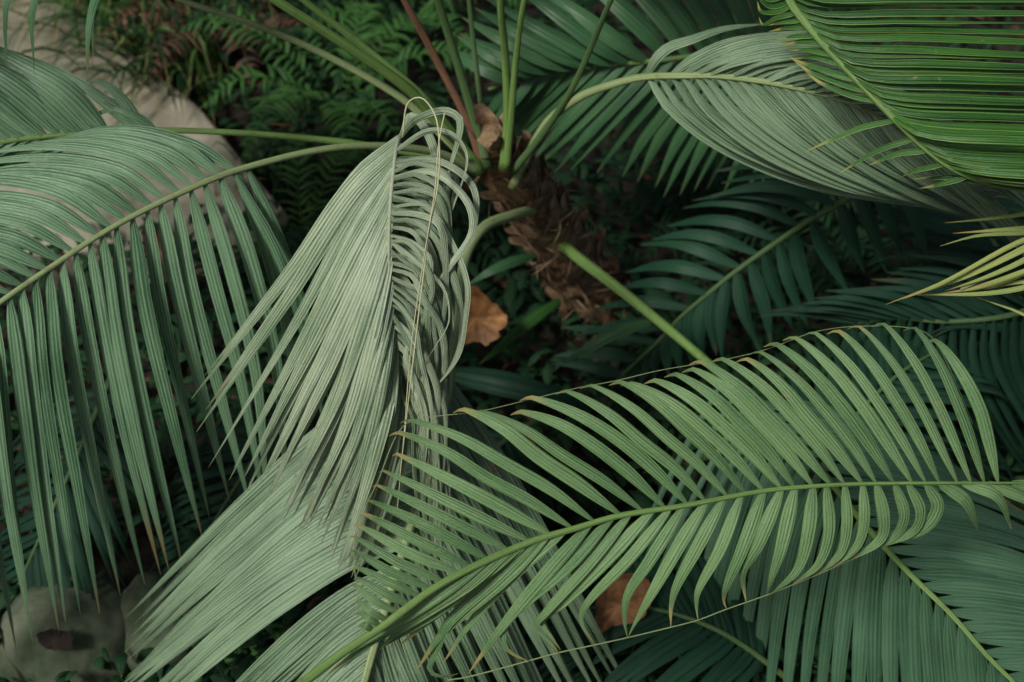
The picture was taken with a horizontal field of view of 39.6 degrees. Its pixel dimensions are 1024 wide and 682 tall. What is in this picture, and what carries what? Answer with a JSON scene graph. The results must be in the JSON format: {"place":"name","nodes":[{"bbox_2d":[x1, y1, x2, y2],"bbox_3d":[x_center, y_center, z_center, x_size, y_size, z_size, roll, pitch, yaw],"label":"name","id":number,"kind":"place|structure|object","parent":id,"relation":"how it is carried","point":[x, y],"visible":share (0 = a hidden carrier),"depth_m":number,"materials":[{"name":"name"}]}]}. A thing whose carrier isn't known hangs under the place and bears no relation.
{"place":"outdoors","nodes":[
{"label":"outdoors","id":0,"kind":"place"},
{"bbox_2d":[0,0,293,290],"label":"path","id":1,"kind":"structure","parent":0,"point":[194,116],"depth_m":3.43,"materials":[{"name":"beige stone"}]},
{"bbox_2d":[0,0,1023,681],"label":"ground","id":2,"kind":"structure","parent":0,"point":[140,530],"depth_m":3.31,"materials":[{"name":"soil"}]},
{"bbox_2d":[0,649,17,681],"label":"stone","id":3,"kind":"object","parent":2,"relation":"on","point":[7,672],"visible":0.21,"depth_m":2.46,"materials":[{"name":"grey stone"}]},
{"bbox_2d":[0,0,127,60],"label":"grass tuft","id":4,"kind":"object","parent":2,"relation":"on","point":[27,16],"visible":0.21,"depth_m":3.62,"materials":[{"name":"green plant"}]},
{"bbox_2d":[0,572,129,681],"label":"stone","id":5,"kind":"object","parent":2,"relation":"on","point":[90,629],"visible":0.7,"depth_m":2.45,"materials":[{"name":"grey stone"}]},
{"bbox_2d":[36,628,72,650],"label":"dry leaf","id":6,"kind":"object","parent":5,"relation":"on","point":[54,639],"visible":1,"depth_m":2.40,"materials":[{"name":"plant"}]},
{"bbox_2d":[0,380,171,611],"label":"palm frond","id":7,"kind":"object","parent":2,"relation":"on","point":[35,573],"visible":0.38,"depth_m":2.49,"materials":[{"name":"green plant"}]},
{"bbox_2d":[7,0,166,72],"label":"grass tuft","id":8,"kind":"object","parent":2,"relation":"on","point":[102,29],"visible":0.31,"depth_m":3.58,"materials":[{"name":"green plant"}]},
{"bbox_2d":[0,0,186,61],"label":"grass tuft","id":9,"kind":"object","parent":2,"relation":"on","point":[135,3],"visible":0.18,"depth_m":3.65,"materials":[{"name":"green plant"}]},
{"bbox_2d":[17,0,235,132],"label":"grass tuft","id":10,"kind":"object","parent":2,"relation":"on","point":[179,78],"visible":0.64,"depth_m":3.46,"materials":[{"name":"green plant"}]},
{"bbox_2d":[52,0,252,114],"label":"grass tuft","id":11,"kind":"object","parent":2,"relation":"on","point":[204,67],"visible":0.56,"depth_m":3.54,"materials":[{"name":"green plant"}]},
{"bbox_2d":[120,571,198,671],"bbox_3d":[-0.635,0.518,2.571,0.174,0.210,0.203,0,48,0],"label":"stone","id":12,"kind":"object","parent":2,"relation":"on","point":[135,593],"visible":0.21,"depth_m":2.49,"materials":[{"name":"grey stone"}]},
{"bbox_2d":[103,0,275,63],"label":"grass tuft","id":13,"kind":"object","parent":2,"relation":"on","point":[213,2],"visible":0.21,"depth_m":3.66,"materials":[{"name":"green plant"}]},
{"bbox_2d":[98,570,296,681],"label":"moss plants","id":14,"kind":"object","parent":2,"relation":"on","point":[279,634],"visible":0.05,"depth_m":2.55,"materials":[{"name":"green plant"}]},
{"bbox_2d":[97,0,312,90],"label":"fern","id":15,"kind":"object","parent":2,"relation":"on","point":[268,22],"visible":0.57,"depth_m":3.54,"materials":[{"name":"green plant"}]},
{"bbox_2d":[151,382,333,572],"bbox_3d":[-0.508,0.317,2.660,0.373,0.311,0.410,0,48,0],"label":"palm frond","id":16,"kind":"object","parent":2,"relation":"on","point":[236,491],"visible":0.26,"depth_m":2.63,"materials":[{"name":"green plant"}]},
{"bbox_2d":[171,0,342,87],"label":"fern","id":17,"kind":"object","parent":2,"relation":"on","point":[320,4],"visible":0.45,"depth_m":3.59,"materials":[{"name":"green plant"}]},
{"bbox_2d":[212,116,367,215],"bbox_3d":[-0.511,-0.396,3.319,0.399,0.200,0.346,-28,54,-23],"label":"fern","id":18,"kind":"object","parent":2,"relation":"on","point":[272,182],"visible":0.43,"depth_m":3.32,"materials":[{"name":"green plant"}]},
{"bbox_2d":[235,133,367,289],"bbox_3d":[-0.443,-0.266,3.203,0.360,0.198,0.479,21,51,18],"label":"fern","id":19,"kind":"object","parent":2,"relation":"on","point":[352,155],"visible":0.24,"depth_m":3.21,"materials":[{"name":"green plant"}]},
{"bbox_2d":[172,1,480,167],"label":"fern","id":20,"kind":"object","parent":2,"relation":"on","point":[352,110],"visible":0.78,"depth_m":3.41,"materials":[{"name":"green plant"}]},
{"bbox_2d":[307,0,527,64],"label":"fern","id":21,"kind":"object","parent":2,"relation":"on","point":[424,12],"visible":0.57,"depth_m":3.63,"materials":[{"name":"green plant"}]},
{"bbox_2d":[392,166,515,278],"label":"fern","id":22,"kind":"object","parent":2,"relation":"on","point":[486,244],"visible":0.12,"depth_m":3.15,"materials":[{"name":"green plant"}]},
{"bbox_2d":[363,419,554,569],"bbox_3d":[-0.117,0.338,2.665,0.394,0.217,0.408,0,48,0],"label":"palm frond","id":23,"kind":"object","parent":2,"relation":"on","point":[515,453],"visible":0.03,"depth_m":2.64,"materials":[{"name":"green plant"}]},
{"bbox_2d":[0,0,1023,681],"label":"palm","id":24,"kind":"object","parent":2,"relation":"on","point":[276,538],"visible":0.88,"depth_m":2.11,"materials":[{"name":"green plant"}]},
{"bbox_2d":[141,229,163,263],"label":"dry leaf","id":25,"kind":"object","parent":24,"relation":"on","point":[158,241],"visible":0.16,"depth_m":2.61,"materials":[{"name":"plant"}]},
{"bbox_2d":[489,462,497,471],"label":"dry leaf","id":26,"kind":"object","parent":24,"relation":"on","point":[496,468],"visible":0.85,"depth_m":2.25,"materials":[{"name":"plant"}]},
{"bbox_2d":[470,253,534,284],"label":"strap leaf","id":27,"kind":"object","parent":24,"relation":"attached to","point":[506,263],"visible":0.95,"depth_m":2.69,"materials":[{"name":"green plant"}]},
{"bbox_2d":[562,319,650,364],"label":"strap leaf","id":28,"kind":"object","parent":24,"relation":"attached to","point":[609,335],"visible":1,"depth_m":2.58,"materials":[{"name":"green plant"}]},
{"bbox_2d":[295,323,1023,681],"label":"palm frond","id":29,"kind":"object","parent":24,"relation":"attached to","point":[475,591],"visible":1,"depth_m":1.79,"materials":[{"name":"green plant"}]},
{"bbox_2d":[446,0,961,196],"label":"palm frond","id":30,"kind":"object","parent":24,"relation":"attached to","point":[550,59],"visible":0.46,"depth_m":2.63,"materials":[{"name":"green plant"}]},
{"bbox_2d":[552,163,928,389],"bbox_3d":[0.411,-0.170,2.659,0.666,0.588,0.210,0,48,0],"label":"palm frond","id":31,"kind":"object","parent":24,"relation":"attached to","point":[692,323],"visible":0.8,"depth_m":2.67,"materials":[{"name":"green plant"}]},
{"bbox_2d":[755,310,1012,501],"bbox_3d":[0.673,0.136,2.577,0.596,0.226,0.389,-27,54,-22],"label":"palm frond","id":32,"kind":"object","parent":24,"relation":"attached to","point":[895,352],"visible":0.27,"depth_m":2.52,"materials":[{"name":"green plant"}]},
{"bbox_2d":[757,0,1023,191],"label":"palm frond","id":33,"kind":"object","parent":24,"relation":"attached to","point":[990,154],"visible":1,"depth_m":1.87,"materials":[{"name":"green plant"}]},
{"bbox_2d":[849,184,1023,337],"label":"palm frond","id":34,"kind":"object","parent":24,"relation":"attached to","point":[936,220],"visible":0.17,"depth_m":2.55,"materials":[{"name":"green plant"}]},
{"bbox_2d":[885,212,1023,315],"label":"palm frond","id":35,"kind":"object","parent":24,"relation":"attached to","point":[1005,279],"visible":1,"depth_m":2.04,"materials":[{"name":"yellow plant"}]},
{"bbox_2d":[0,0,1023,681],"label":"undergrowth","id":36,"kind":"object","parent":2,"relation":"on","point":[516,294],"visible":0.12,"depth_m":2.97,"materials":[{"name":"green plant"}]},
{"bbox_2d":[145,222,322,370],"bbox_3d":[-0.535,-0.075,3.035,0.443,0.191,0.422,0,48,0],"label":"fern","id":37,"kind":"object","parent":36,"relation":"on","point":[210,317],"visible":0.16,"depth_m":3.01,"materials":[{"name":"green plant"}]},
{"bbox_2d":[450,286,506,345],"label":"dry leaf","id":38,"kind":"object","parent":36,"relation":"on","point":[487,320],"visible":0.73,"depth_m":2.73,"materials":[{"name":"brown plant"}]},
{"bbox_2d":[454,367,580,401],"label":"strap leaf","id":39,"kind":"object","parent":36,"relation":"on","point":[506,384],"visible":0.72,"depth_m":2.67,"materials":[{"name":"green plant"}]},
{"bbox_2d":[479,298,561,364],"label":"strap leaf","id":40,"kind":"object","parent":36,"relation":"on","point":[526,324],"visible":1,"depth_m":2.84,"materials":[{"name":"green plant"}]},
{"bbox_2d":[528,543,796,681],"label":"palm frond","id":41,"kind":"object","parent":36,"relation":"on","point":[661,648],"visible":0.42,"depth_m":2.36,"materials":[{"name":"green plant"}]},
{"bbox_2d":[595,573,650,637],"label":"dry leaf","id":42,"kind":"object","parent":41,"relation":"on","point":[608,605],"visible":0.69,"depth_m":2.36,"materials":[{"name":"brown plant"}]},
{"bbox_2d":[759,206,1023,481],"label":"palm frond","id":43,"kind":"object","parent":36,"relation":"on","point":[860,305],"visible":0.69,"depth_m":2.51,"materials":[{"name":"green plant"}]},
{"bbox_2d":[432,0,596,23],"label":"fern","id":44,"kind":"object","parent":2,"relation":"on","point":[506,4],"visible":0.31,"depth_m":3.65,"materials":[{"name":"green plant"}]},
{"bbox_2d":[583,112,878,295],"bbox_3d":[0.482,-0.302,3.201,0.646,0.249,0.541,0,48,0],"label":"fern","id":45,"kind":"object","parent":2,"relation":"on","point":[645,189],"visible":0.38,"depth_m":3.17,"materials":[{"name":"green plant"}]},
{"bbox_2d":[727,195,1019,367],"bbox_3d":[0.747,-0.065,2.995,0.578,0.238,0.633,0,48,0],"label":"fern","id":46,"kind":"object","parent":2,"relation":"on","point":[856,280],"visible":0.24,"depth_m":3.03,"materials":[{"name":"green plant"}]}
]}

